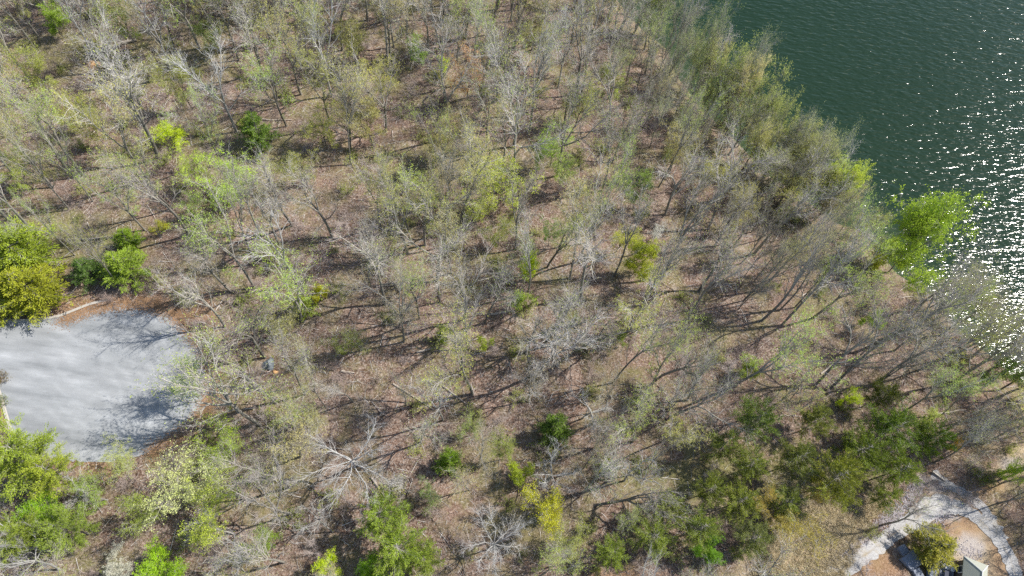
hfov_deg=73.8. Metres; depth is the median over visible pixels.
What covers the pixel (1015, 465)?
budding tree
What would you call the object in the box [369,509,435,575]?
leafy tree
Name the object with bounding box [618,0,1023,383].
lake water
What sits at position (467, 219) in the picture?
green shrub
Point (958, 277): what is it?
bare tree
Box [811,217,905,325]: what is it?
budding tree
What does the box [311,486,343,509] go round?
green shrub
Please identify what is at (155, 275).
green shrub
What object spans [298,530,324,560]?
bare shrub
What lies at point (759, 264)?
bare shrub
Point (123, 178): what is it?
bare shrub
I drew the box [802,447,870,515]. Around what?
pine tree
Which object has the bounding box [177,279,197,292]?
bare shrub
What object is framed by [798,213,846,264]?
bare tree
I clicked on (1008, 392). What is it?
bare tree
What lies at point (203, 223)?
bare shrub
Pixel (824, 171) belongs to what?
budding tree
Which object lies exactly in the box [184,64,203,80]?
green shrub
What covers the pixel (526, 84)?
bare shrub
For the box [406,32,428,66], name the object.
leafy tree
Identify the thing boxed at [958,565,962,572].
window
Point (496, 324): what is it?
bare shrub
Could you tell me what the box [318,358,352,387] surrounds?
bare shrub
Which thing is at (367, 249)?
bare tree
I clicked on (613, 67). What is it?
bare tree
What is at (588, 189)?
green shrub
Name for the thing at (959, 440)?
leafy tree
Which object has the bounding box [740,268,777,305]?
bare tree
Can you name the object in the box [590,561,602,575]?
green shrub
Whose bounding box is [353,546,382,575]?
leafy tree
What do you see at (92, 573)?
bare shrub
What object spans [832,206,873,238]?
budding tree
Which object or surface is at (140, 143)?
bare shrub
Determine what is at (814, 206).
bare tree
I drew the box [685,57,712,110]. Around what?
bare tree
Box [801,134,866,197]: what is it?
pale bare tree
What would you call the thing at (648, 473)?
bare shrub
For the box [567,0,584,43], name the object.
budding tree
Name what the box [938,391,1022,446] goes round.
bare tree
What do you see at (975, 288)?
budding tree
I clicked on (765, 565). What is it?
bare tree
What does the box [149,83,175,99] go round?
bare shrub
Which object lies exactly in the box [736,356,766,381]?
leafy tree
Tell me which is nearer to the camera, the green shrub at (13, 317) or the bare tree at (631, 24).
the green shrub at (13, 317)
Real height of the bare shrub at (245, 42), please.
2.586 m
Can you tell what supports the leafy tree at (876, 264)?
on the ground at (350, 312)
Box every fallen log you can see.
[59,235,106,240]
[85,37,136,56]
[261,114,291,122]
[267,522,294,525]
[392,383,433,410]
[416,334,485,352]
[442,385,467,404]
[474,345,505,354]
[491,311,509,314]
[930,407,965,415]
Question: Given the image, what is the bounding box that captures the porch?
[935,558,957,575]
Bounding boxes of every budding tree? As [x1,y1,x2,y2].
[0,16,28,77]
[0,68,53,187]
[0,70,50,127]
[0,74,84,176]
[0,102,92,201]
[0,110,69,209]
[0,111,30,158]
[0,184,74,255]
[0,198,12,222]
[0,488,20,501]
[5,0,39,37]
[6,535,74,575]
[43,66,152,181]
[52,208,119,285]
[68,149,147,230]
[87,122,173,208]
[111,0,169,58]
[147,0,175,49]
[151,73,223,162]
[162,0,201,49]
[165,154,256,288]
[187,0,214,31]
[198,0,270,63]
[202,553,252,575]
[203,0,259,49]
[233,24,296,126]
[239,217,336,326]
[242,0,328,94]
[262,394,345,474]
[263,379,314,438]
[279,0,327,73]
[286,33,364,123]
[286,332,325,407]
[294,0,332,76]
[309,550,340,575]
[311,22,375,150]
[333,243,433,342]
[342,141,397,228]
[352,166,433,254]
[353,0,409,55]
[361,0,368,21]
[369,242,430,318]
[373,0,423,60]
[385,362,417,405]
[391,152,480,245]
[395,293,489,415]
[399,86,462,191]
[403,186,462,273]
[421,142,494,233]
[438,464,483,498]
[441,0,490,61]
[450,109,520,229]
[461,415,500,483]
[465,2,478,37]
[469,0,535,95]
[483,76,542,171]
[490,0,504,33]
[509,0,532,47]
[531,543,601,575]
[546,178,602,267]
[551,136,625,279]
[561,430,617,469]
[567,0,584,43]
[575,0,621,75]
[592,123,641,228]
[593,257,698,353]
[593,361,621,410]
[596,376,670,446]
[601,34,637,99]
[611,504,647,535]
[632,298,712,386]
[633,0,678,50]
[636,6,671,73]
[641,52,682,130]
[646,85,677,148]
[651,407,713,450]
[658,73,735,187]
[661,31,698,87]
[664,102,696,148]
[665,0,693,53]
[667,14,707,80]
[675,1,702,78]
[683,9,725,87]
[686,49,718,100]
[695,0,744,99]
[700,101,728,140]
[707,51,773,121]
[712,91,757,148]
[716,25,780,122]
[719,79,782,155]
[719,87,754,133]
[720,90,748,125]
[723,301,859,396]
[736,105,767,144]
[738,108,786,173]
[743,230,832,300]
[752,138,830,192]
[761,106,823,176]
[764,345,831,418]
[771,110,812,185]
[772,119,837,192]
[778,100,825,171]
[787,124,837,191]
[794,179,897,307]
[795,136,844,196]
[806,116,867,179]
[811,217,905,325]
[816,202,862,263]
[825,171,875,221]
[828,184,865,221]
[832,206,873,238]
[849,204,891,234]
[856,212,894,239]
[898,354,1003,414]
[905,278,979,335]
[917,296,1023,374]
[925,260,1001,309]
[930,261,988,300]
[938,270,1009,325]
[938,277,1015,344]
[940,362,1006,414]
[954,287,1006,328]
[982,413,1023,443]
[985,292,1023,391]
[989,376,1023,441]
[997,451,1023,481]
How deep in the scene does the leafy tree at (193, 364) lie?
95.10 m
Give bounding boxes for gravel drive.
[822,493,1022,575]
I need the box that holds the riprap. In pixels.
[825,228,989,568]
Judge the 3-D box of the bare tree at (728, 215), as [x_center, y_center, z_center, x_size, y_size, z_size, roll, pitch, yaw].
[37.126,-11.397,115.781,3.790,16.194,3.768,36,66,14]
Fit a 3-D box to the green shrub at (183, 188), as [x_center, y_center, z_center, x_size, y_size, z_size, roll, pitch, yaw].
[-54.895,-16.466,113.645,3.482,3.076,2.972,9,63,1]
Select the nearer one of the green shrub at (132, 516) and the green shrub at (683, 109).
the green shrub at (132, 516)
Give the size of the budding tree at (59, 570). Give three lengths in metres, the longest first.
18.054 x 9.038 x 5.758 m
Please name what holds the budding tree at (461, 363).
on the ground at (350, 312)
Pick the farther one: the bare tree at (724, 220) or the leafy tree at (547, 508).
the bare tree at (724, 220)
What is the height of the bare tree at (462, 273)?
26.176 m
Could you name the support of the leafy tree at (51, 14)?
on the ground at (350, 312)
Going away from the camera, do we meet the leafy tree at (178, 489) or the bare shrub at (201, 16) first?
the leafy tree at (178, 489)
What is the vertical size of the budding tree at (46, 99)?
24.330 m
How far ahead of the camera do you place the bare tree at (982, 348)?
110.28 m
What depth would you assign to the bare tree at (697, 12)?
143.68 m
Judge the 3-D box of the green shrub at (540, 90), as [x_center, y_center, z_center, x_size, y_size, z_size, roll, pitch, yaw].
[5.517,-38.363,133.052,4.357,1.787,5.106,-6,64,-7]
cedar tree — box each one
[0,212,65,288]
[0,252,75,326]
[0,274,47,327]
[62,256,103,295]
[93,244,152,294]
[112,225,144,254]
[233,110,288,161]
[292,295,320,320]
[430,445,465,480]
[534,407,575,448]
[903,519,959,575]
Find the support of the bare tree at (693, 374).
on the ground at (350, 312)
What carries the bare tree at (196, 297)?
on the ground at (350, 312)
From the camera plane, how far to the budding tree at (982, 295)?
111.47 m
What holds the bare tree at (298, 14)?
on the ground at (350, 312)
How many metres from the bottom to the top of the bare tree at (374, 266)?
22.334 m
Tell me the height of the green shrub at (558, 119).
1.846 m
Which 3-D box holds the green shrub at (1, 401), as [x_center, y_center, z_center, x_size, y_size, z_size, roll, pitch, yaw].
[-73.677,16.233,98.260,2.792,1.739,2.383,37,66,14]
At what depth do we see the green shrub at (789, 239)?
122.62 m
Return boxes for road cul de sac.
[0,303,209,461]
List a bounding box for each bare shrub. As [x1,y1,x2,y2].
[0,25,13,43]
[1,179,17,195]
[4,1,18,12]
[4,551,33,575]
[18,46,40,63]
[19,9,35,20]
[38,61,57,77]
[47,529,76,549]
[55,235,71,243]
[58,158,87,173]
[58,193,91,214]
[66,78,92,90]
[77,565,106,575]
[93,289,118,307]
[100,110,115,125]
[101,196,124,210]
[112,169,138,191]
[112,453,140,497]
[127,131,153,149]
[135,48,156,66]
[137,265,158,289]
[140,198,166,208]
[141,107,154,118]
[146,8,163,19]
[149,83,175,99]
[168,120,189,140]
[170,417,211,440]
[177,183,207,200]
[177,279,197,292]
[183,316,210,329]
[186,106,221,121]
[186,536,230,556]
[190,2,207,24]
[196,146,214,161]
[196,214,209,231]
[212,350,230,368]
[213,83,230,95]
[223,132,241,139]
[227,272,262,305]
[235,60,248,75]
[236,509,278,540]
[237,484,247,499]
[238,29,259,51]
[240,440,269,466]
[241,104,256,114]
[247,362,264,394]
[247,402,267,433]
[248,14,274,27]
[254,236,275,267]
[264,102,286,123]
[271,503,310,536]
[273,298,310,310]
[278,189,292,204]
[285,254,305,265]
[292,214,304,236]
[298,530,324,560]
[300,141,313,153]
[317,63,335,87]
[317,429,344,446]
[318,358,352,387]
[320,282,339,298]
[328,210,356,233]
[336,129,346,140]
[339,484,355,514]
[343,556,378,575]
[344,322,368,350]
[355,153,378,177]
[360,32,381,48]
[360,283,372,295]
[364,220,379,241]
[369,134,378,144]
[370,374,381,390]
[383,401,397,429]
[388,49,408,63]
[395,78,417,97]
[396,354,414,364]
[405,18,416,29]
[410,491,450,522]
[414,221,437,236]
[434,424,446,452]
[437,90,455,100]
[438,365,449,381]
[455,528,476,561]
[462,219,493,239]
[471,94,489,108]
[480,411,507,435]
[485,340,505,363]
[490,307,506,331]
[499,527,521,543]
[500,130,509,140]
[504,159,527,180]
[505,45,527,58]
[514,233,525,246]
[519,8,535,24]
[520,78,531,91]
[527,96,549,110]
[527,438,561,466]
[535,442,550,453]
[538,371,553,382]
[546,282,570,307]
[557,180,564,193]
[572,488,584,496]
[581,170,610,187]
[583,442,620,477]
[584,358,606,387]
[585,221,607,238]
[585,302,602,317]
[589,156,605,164]
[591,412,613,442]
[592,50,603,59]
[592,90,612,108]
[594,271,605,287]
[609,212,633,223]
[622,327,637,353]
[625,374,638,398]
[627,33,647,46]
[628,86,643,101]
[628,551,652,575]
[630,134,650,150]
[632,117,662,133]
[642,465,656,483]
[648,208,670,232]
[650,409,676,433]
[673,76,693,91]
[674,193,689,204]
[679,345,700,384]
[686,302,700,311]
[701,225,714,237]
[703,461,719,480]
[705,403,721,428]
[710,280,729,295]
[718,354,741,386]
[718,524,739,545]
[719,186,735,211]
[719,242,741,270]
[728,343,749,355]
[748,166,762,179]
[748,256,775,271]
[750,473,766,490]
[752,186,766,201]
[758,271,782,302]
[765,391,794,415]
[774,188,790,214]
[779,428,798,445]
[787,341,804,355]
[807,335,844,356]
[817,372,841,398]
[824,298,848,331]
[846,326,867,350]
[855,559,879,575]
[857,309,892,324]
[874,519,892,539]
[877,360,885,373]
[902,435,923,462]
[910,490,924,514]
[915,376,941,395]
[929,364,958,377]
[945,485,986,509]
[968,453,987,478]
[998,503,1023,524]
[1009,406,1022,429]
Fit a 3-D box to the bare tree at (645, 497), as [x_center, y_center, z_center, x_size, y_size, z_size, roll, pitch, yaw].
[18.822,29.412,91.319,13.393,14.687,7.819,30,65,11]
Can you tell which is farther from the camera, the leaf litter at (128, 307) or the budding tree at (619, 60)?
the budding tree at (619, 60)
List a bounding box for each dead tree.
[0,520,69,575]
[60,461,107,514]
[281,411,406,517]
[289,501,332,547]
[457,496,535,575]
[528,436,578,498]
[566,386,618,444]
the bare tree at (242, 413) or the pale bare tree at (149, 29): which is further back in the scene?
the pale bare tree at (149, 29)
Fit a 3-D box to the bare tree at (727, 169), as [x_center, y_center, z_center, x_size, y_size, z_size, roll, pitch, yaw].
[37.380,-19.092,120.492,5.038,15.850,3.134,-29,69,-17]
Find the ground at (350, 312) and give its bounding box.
[0,0,1023,575]
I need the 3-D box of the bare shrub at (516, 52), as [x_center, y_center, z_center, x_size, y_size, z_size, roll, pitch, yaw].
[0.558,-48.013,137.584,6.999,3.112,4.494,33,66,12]
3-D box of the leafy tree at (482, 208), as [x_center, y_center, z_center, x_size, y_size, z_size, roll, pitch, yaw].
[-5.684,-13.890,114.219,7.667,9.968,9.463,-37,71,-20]
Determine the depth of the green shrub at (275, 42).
133.14 m
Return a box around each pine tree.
[0,407,63,504]
[13,441,83,501]
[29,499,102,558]
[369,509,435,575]
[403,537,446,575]
[593,532,632,573]
[626,511,679,564]
[653,487,686,523]
[671,503,723,555]
[693,468,730,508]
[706,426,745,465]
[719,476,763,523]
[727,390,784,445]
[727,442,772,484]
[730,516,777,559]
[760,482,808,526]
[769,435,821,482]
[792,397,838,441]
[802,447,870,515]
[827,423,890,478]
[852,399,923,461]
[861,373,901,412]
[869,478,902,513]
[871,447,925,496]
[906,414,958,461]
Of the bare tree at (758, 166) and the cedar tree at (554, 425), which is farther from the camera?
the bare tree at (758, 166)
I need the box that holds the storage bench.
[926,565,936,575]
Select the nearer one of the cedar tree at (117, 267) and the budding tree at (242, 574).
the budding tree at (242, 574)
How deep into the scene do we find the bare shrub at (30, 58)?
126.35 m
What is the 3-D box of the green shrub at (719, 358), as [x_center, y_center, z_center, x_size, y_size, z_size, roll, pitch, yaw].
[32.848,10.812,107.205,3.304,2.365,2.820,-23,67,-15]
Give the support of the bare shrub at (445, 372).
on the ground at (350, 312)
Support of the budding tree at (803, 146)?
on the ground at (350, 312)
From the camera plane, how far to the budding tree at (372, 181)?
102.35 m
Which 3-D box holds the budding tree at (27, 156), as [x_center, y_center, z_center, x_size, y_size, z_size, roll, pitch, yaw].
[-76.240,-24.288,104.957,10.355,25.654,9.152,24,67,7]
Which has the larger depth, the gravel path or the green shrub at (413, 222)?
the green shrub at (413, 222)
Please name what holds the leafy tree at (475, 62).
on the ground at (350, 312)
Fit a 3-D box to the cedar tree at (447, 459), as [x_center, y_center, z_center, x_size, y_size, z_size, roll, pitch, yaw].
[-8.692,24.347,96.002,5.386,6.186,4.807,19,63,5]
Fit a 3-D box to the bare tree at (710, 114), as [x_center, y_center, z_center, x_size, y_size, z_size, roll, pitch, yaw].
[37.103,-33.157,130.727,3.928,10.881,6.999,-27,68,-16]
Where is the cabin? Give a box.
[953,556,987,575]
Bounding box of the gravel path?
[931,470,1008,538]
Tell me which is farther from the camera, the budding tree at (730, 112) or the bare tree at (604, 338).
the budding tree at (730, 112)
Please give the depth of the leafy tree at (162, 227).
110.67 m
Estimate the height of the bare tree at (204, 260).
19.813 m
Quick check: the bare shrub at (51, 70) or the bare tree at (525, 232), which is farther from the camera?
the bare shrub at (51, 70)
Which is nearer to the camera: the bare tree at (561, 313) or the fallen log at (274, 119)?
the bare tree at (561, 313)
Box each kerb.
[0,390,11,429]
[3,299,106,321]
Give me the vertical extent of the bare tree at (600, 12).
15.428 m
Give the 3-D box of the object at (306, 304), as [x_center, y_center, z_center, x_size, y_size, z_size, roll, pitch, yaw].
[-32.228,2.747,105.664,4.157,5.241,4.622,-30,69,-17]
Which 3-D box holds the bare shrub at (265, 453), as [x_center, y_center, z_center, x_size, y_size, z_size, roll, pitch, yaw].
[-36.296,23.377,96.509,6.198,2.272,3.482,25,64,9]
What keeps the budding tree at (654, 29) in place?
on the ground at (350, 312)
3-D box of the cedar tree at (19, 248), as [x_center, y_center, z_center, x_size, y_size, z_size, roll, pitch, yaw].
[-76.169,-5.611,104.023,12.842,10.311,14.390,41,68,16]
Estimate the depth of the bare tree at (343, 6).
124.86 m
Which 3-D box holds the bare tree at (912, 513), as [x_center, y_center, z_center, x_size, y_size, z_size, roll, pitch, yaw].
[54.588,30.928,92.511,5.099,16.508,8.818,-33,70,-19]
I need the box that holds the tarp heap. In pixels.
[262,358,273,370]
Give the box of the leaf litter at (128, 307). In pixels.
[47,290,225,468]
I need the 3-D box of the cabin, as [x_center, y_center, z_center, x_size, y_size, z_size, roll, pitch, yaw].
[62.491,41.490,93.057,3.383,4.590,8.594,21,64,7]
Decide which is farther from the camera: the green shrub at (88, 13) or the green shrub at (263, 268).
the green shrub at (88, 13)
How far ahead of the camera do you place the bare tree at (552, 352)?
92.17 m
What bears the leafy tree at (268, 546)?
on the ground at (350, 312)
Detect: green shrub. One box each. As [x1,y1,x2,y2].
[0,308,20,323]
[0,369,8,383]
[0,393,11,406]
[7,497,36,525]
[15,33,36,45]
[27,0,41,6]
[48,14,70,30]
[54,62,64,74]
[66,489,92,508]
[69,179,96,196]
[70,211,85,226]
[72,136,92,151]
[80,96,106,117]
[81,5,98,18]
[83,38,98,48]
[93,54,124,71]
[96,555,118,575]
[115,139,141,159]
[119,191,136,203]
[125,509,141,519]
[135,83,146,95]
[141,274,165,291]
[150,149,171,166]
[158,34,179,47]
[168,183,190,196]
[169,285,200,308]
[171,523,199,556]
[174,464,201,494]
[176,91,187,104]
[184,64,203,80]
[191,125,212,136]
[192,13,213,25]
[195,426,226,447]
[196,324,215,348]
[202,43,215,56]
[202,179,235,196]
[221,227,237,239]
[230,148,243,159]
[233,110,260,129]
[233,286,258,315]
[234,72,254,89]
[239,355,252,368]
[252,460,283,485]
[253,256,278,273]
[257,404,289,431]
[270,35,282,46]
[274,82,295,103]
[274,294,298,317]
[275,150,305,167]
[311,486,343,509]
[315,73,335,92]
[328,242,341,253]
[330,275,352,301]
[337,182,357,197]
[340,85,362,96]
[346,146,363,158]
[350,38,364,54]
[373,472,406,499]
[374,301,406,325]
[384,51,401,66]
[392,107,405,116]
[396,26,408,34]
[397,215,418,233]
[401,538,423,575]
[402,392,423,413]
[405,431,426,458]
[412,127,430,143]
[419,501,434,518]
[424,68,443,83]
[425,336,446,354]
[449,237,463,256]
[449,445,476,475]
[456,278,481,296]
[456,398,485,426]
[461,208,485,223]
[465,546,479,563]
[477,80,496,96]
[486,252,504,274]
[490,425,515,449]
[494,490,518,516]
[503,387,527,411]
[508,333,533,365]
[514,291,536,318]
[515,547,529,566]
[526,226,544,239]
[535,82,551,99]
[552,111,566,124]
[567,144,587,169]
[575,180,590,195]
[575,338,595,358]
[576,511,600,540]
[579,381,602,402]
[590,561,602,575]
[592,135,613,154]
[593,85,605,102]
[618,126,641,144]
[618,315,629,326]
[621,50,636,62]
[622,91,641,110]
[622,223,640,240]
[626,392,640,404]
[628,452,661,474]
[632,201,655,219]
[660,414,687,449]
[665,541,687,569]
[670,288,693,308]
[675,87,689,100]
[676,105,694,119]
[698,313,714,331]
[700,450,712,464]
[714,346,729,362]
[716,117,729,133]
[728,544,752,562]
[759,522,774,532]
[772,281,782,295]
[782,458,811,481]
[785,211,807,226]
[786,235,808,255]
[812,484,839,507]
[816,283,832,304]
[835,391,860,421]
[862,524,886,544]
[868,263,893,281]
[884,383,903,402]
[907,280,931,296]
[946,341,976,369]
[970,408,989,419]
[972,459,1007,488]
[1002,441,1023,457]
[1007,397,1023,411]
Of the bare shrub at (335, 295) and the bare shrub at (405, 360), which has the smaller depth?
the bare shrub at (405, 360)
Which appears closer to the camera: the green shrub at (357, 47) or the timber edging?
the timber edging
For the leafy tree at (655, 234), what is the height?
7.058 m
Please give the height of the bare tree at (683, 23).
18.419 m
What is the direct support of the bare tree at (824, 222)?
on the ground at (350, 312)
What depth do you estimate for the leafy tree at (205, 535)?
86.38 m
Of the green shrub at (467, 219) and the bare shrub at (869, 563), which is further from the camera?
the green shrub at (467, 219)
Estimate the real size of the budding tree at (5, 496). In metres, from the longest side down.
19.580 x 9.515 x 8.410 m
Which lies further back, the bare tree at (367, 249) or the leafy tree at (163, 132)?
the leafy tree at (163, 132)
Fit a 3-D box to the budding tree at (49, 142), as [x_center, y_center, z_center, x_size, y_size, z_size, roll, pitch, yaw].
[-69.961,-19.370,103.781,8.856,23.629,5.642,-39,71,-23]
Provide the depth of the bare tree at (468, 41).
119.59 m
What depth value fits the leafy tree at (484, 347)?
104.75 m
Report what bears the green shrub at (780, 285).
on the ground at (350, 312)
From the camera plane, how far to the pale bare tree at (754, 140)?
124.01 m
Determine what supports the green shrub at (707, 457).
on the ground at (350, 312)
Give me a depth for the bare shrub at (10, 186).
112.55 m
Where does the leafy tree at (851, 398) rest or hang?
on the ground at (350, 312)
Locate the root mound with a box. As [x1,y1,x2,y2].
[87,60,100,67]
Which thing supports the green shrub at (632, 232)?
on the ground at (350, 312)
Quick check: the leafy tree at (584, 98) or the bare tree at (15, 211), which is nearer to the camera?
the bare tree at (15, 211)
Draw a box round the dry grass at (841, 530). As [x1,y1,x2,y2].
[749,484,894,575]
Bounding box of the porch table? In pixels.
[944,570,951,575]
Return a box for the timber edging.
[932,471,945,481]
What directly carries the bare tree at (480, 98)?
on the ground at (350, 312)
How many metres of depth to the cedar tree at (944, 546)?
94.53 m
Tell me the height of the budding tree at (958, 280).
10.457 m
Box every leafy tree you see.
[0,41,60,95]
[0,140,38,192]
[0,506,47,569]
[11,481,65,524]
[35,0,74,38]
[35,88,95,129]
[60,108,110,145]
[67,466,108,521]
[87,0,142,48]
[98,431,137,488]
[102,539,132,575]
[111,489,165,542]
[131,435,233,531]
[132,532,190,575]
[138,51,199,109]
[142,119,190,148]
[147,220,171,234]
[162,144,214,185]
[164,377,200,400]
[171,350,205,391]
[172,190,206,214]
[175,469,249,554]
[183,141,272,212]
[184,406,251,470]
[185,449,237,496]
[189,14,226,56]
[235,522,283,567]
[251,237,288,263]
[259,299,307,343]
[269,149,319,183]
[290,392,330,444]
[294,97,340,148]
[310,283,331,303]
[310,546,343,575]
[316,323,370,354]
[326,5,371,61]
[331,92,387,147]
[347,53,405,97]
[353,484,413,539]
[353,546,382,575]
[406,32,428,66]
[410,166,446,213]
[418,476,441,512]
[423,103,475,162]
[435,323,453,345]
[438,55,451,72]
[441,41,494,98]
[451,405,485,441]
[456,175,508,221]
[462,148,544,210]
[475,211,521,247]
[476,335,494,351]
[483,430,517,461]
[504,0,569,65]
[505,458,538,487]
[509,289,539,311]
[516,239,541,280]
[517,479,564,541]
[531,134,549,172]
[535,120,579,166]
[537,214,562,245]
[548,510,596,568]
[549,145,579,186]
[560,67,605,122]
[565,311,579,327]
[599,58,634,100]
[610,223,645,251]
[616,164,655,208]
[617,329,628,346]
[623,236,665,282]
[641,0,659,29]
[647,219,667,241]
[650,0,679,38]
[661,119,705,171]
[686,23,717,91]
[688,533,726,565]
[698,69,727,118]
[699,150,739,185]
[704,35,734,96]
[706,31,778,122]
[725,49,775,135]
[728,174,762,227]
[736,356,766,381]
[737,109,775,168]
[738,57,793,145]
[744,126,800,177]
[751,483,782,519]
[761,84,811,159]
[767,503,837,565]
[769,166,829,220]
[779,127,842,178]
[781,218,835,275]
[791,114,841,177]
[796,146,853,204]
[799,478,835,507]
[804,188,862,223]
[812,150,876,207]
[818,160,874,215]
[835,386,863,406]
[857,307,885,328]
[865,232,900,270]
[871,184,991,292]
[910,403,949,438]
[943,435,968,453]
[978,349,1023,387]
[993,458,1023,485]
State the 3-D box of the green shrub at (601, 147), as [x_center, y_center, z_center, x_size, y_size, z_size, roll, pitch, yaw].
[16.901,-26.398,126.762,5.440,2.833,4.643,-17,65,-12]
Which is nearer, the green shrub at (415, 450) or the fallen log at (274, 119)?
the green shrub at (415, 450)
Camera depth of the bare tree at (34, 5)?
124.38 m
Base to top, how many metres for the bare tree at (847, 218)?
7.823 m
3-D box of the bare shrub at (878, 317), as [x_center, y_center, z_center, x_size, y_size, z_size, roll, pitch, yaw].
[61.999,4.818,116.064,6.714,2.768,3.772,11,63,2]
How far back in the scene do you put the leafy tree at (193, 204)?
109.93 m
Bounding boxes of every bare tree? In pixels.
[0,0,36,49]
[0,14,18,92]
[0,56,71,167]
[0,163,40,237]
[0,499,56,572]
[7,0,32,21]
[18,0,57,27]
[39,0,102,72]
[53,0,112,55]
[59,0,161,159]
[63,31,152,131]
[68,1,147,116]
[69,0,83,19]
[75,143,196,236]
[125,0,177,78]
[128,313,261,436]
[136,264,226,327]
[150,23,252,132]
[157,333,293,412]
[169,223,233,293]
[184,502,233,540]
[185,264,299,369]
[185,406,300,503]
[197,529,261,575]
[202,526,291,575]
[203,0,248,60]
[209,140,266,235]
[209,160,262,264]
[221,182,311,283]
[227,0,281,74]
[227,442,300,547]
[227,448,269,481]
[231,0,276,39]
[232,155,286,244]
[238,141,311,230]
[259,316,324,395]
[260,33,289,104]
[266,151,338,237]
[271,0,289,42]
[295,0,304,35]
[295,0,347,97]
[299,368,360,404]
[317,0,370,50]
[321,222,413,305]
[330,66,374,164]
[337,35,413,131]
[348,197,396,285]
[365,145,411,232]
[370,0,410,73]
[373,0,394,46]
[375,466,416,505]
[380,204,475,281]
[384,299,428,339]
[402,2,470,103]
[402,375,463,425]
[402,413,455,453]
[405,0,440,55]
[409,14,484,131]
[418,229,452,302]
[423,0,440,48]
[426,232,506,320]
[433,124,473,211]
[441,102,488,192]
[442,256,491,357]
[445,0,495,49]
[454,0,520,80]
[458,55,509,151]
[466,25,511,117]
[470,0,537,98]
[473,19,545,148]
[479,64,572,187]
[484,249,526,323]
[500,161,546,248]
[502,354,551,405]
[506,301,584,364]
[507,196,550,292]
[510,0,513,22]
[520,3,568,131]
[521,293,616,389]
[522,281,619,348]
[528,1,585,84]
[531,0,557,50]
[539,65,630,176]
[543,259,606,362]
[543,537,577,567]
[547,0,587,87]
[555,0,640,93]
[556,55,598,125]
[557,199,625,298]
[568,431,637,495]
[573,2,604,105]
[576,308,670,353]
[578,176,629,260]
[579,34,627,126]
[584,92,637,191]
[584,399,643,448]
[584,453,621,507]
[588,0,612,41]
[593,472,700,532]
[603,96,652,185]
[604,445,670,491]
[607,5,637,69]
[608,179,661,276]
[611,0,634,58]
[611,86,657,163]
[611,299,690,383]
[612,0,629,21]
[619,0,640,32]
[619,8,640,61]
[622,0,655,47]
[622,21,651,81]
[625,230,696,329]
[630,0,677,38]
[635,31,664,87]
[636,544,670,575]
[637,372,676,413]
[638,214,723,305]
[639,69,658,124]
[643,34,675,104]
[644,136,721,215]
[645,431,684,470]
[647,50,690,111]
[652,0,680,39]
[652,78,683,135]
[652,360,711,425]
[654,23,680,78]
[656,42,689,84]
[661,330,732,393]
[662,56,687,99]
[662,150,755,278]
[666,88,698,149]
[669,0,714,50]
[669,120,702,173]
[670,0,711,62]
[671,2,692,67]
[671,67,693,122]
[674,355,766,456]
[676,337,729,401]
[677,141,694,190]
[679,554,719,575]
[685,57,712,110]
[686,221,769,321]
[687,161,722,213]
[689,83,707,140]
[692,21,727,103]
[692,126,753,229]
[693,115,719,158]
[695,15,745,102]
[695,99,720,146]
[697,211,760,292]
[699,94,722,132]
[700,51,742,121]
[708,57,735,114]
[708,182,726,216]
[709,57,729,110]
[713,103,789,200]
[714,151,742,197]
[714,163,777,247]
[715,191,746,234]
[716,84,755,128]
[721,29,786,125]
[722,195,748,241]
[724,92,771,139]
[726,42,752,130]
[727,156,758,195]
[733,198,764,244]
[736,117,777,166]
[737,267,781,309]
[738,529,814,575]
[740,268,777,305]
[741,202,781,262]
[744,218,794,276]
[750,172,792,232]
[752,92,795,162]
[752,154,873,254]
[754,234,793,281]
[759,143,794,197]
[759,193,852,290]
[760,211,854,321]
[761,102,816,172]
[761,130,813,179]
[763,188,806,233]
[765,134,845,206]
[766,138,793,192]
[766,232,809,278]
[768,157,809,205]
[772,109,849,184]
[774,172,800,205]
[778,227,840,311]
[780,213,891,326]
[789,157,832,210]
[798,206,839,244]
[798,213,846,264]
[799,181,843,223]
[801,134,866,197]
[813,291,919,387]
[817,187,873,241]
[827,280,955,391]
[838,211,855,232]
[872,335,953,387]
[877,304,990,382]
[879,222,1013,344]
[881,482,967,545]
[893,299,970,351]
[912,251,1006,312]
[923,283,989,328]
[932,411,1008,465]
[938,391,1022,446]
[939,271,1011,312]
[940,298,1023,358]
[948,326,1023,385]
[958,303,1009,346]
[959,427,1003,460]
[960,403,1019,447]
[961,300,1023,364]
[962,267,1003,295]
[967,286,1023,341]
[976,308,1023,347]
[984,318,1023,373]
[988,321,1023,359]
[995,383,1023,398]
[997,389,1023,411]
[997,476,1023,503]
[998,356,1023,390]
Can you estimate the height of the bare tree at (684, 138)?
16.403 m
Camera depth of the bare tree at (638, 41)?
130.12 m
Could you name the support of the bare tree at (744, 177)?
on the ground at (350, 312)
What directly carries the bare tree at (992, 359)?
on the ground at (350, 312)
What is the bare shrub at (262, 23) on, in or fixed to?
on the ground at (350, 312)
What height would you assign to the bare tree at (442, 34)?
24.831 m
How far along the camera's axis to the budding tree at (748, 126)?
134.89 m
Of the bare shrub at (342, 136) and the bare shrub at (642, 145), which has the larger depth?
the bare shrub at (642, 145)
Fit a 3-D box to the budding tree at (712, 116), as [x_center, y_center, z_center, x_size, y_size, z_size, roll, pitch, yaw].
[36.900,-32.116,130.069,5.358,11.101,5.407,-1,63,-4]
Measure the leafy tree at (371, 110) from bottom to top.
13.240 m
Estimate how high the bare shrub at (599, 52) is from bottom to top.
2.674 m

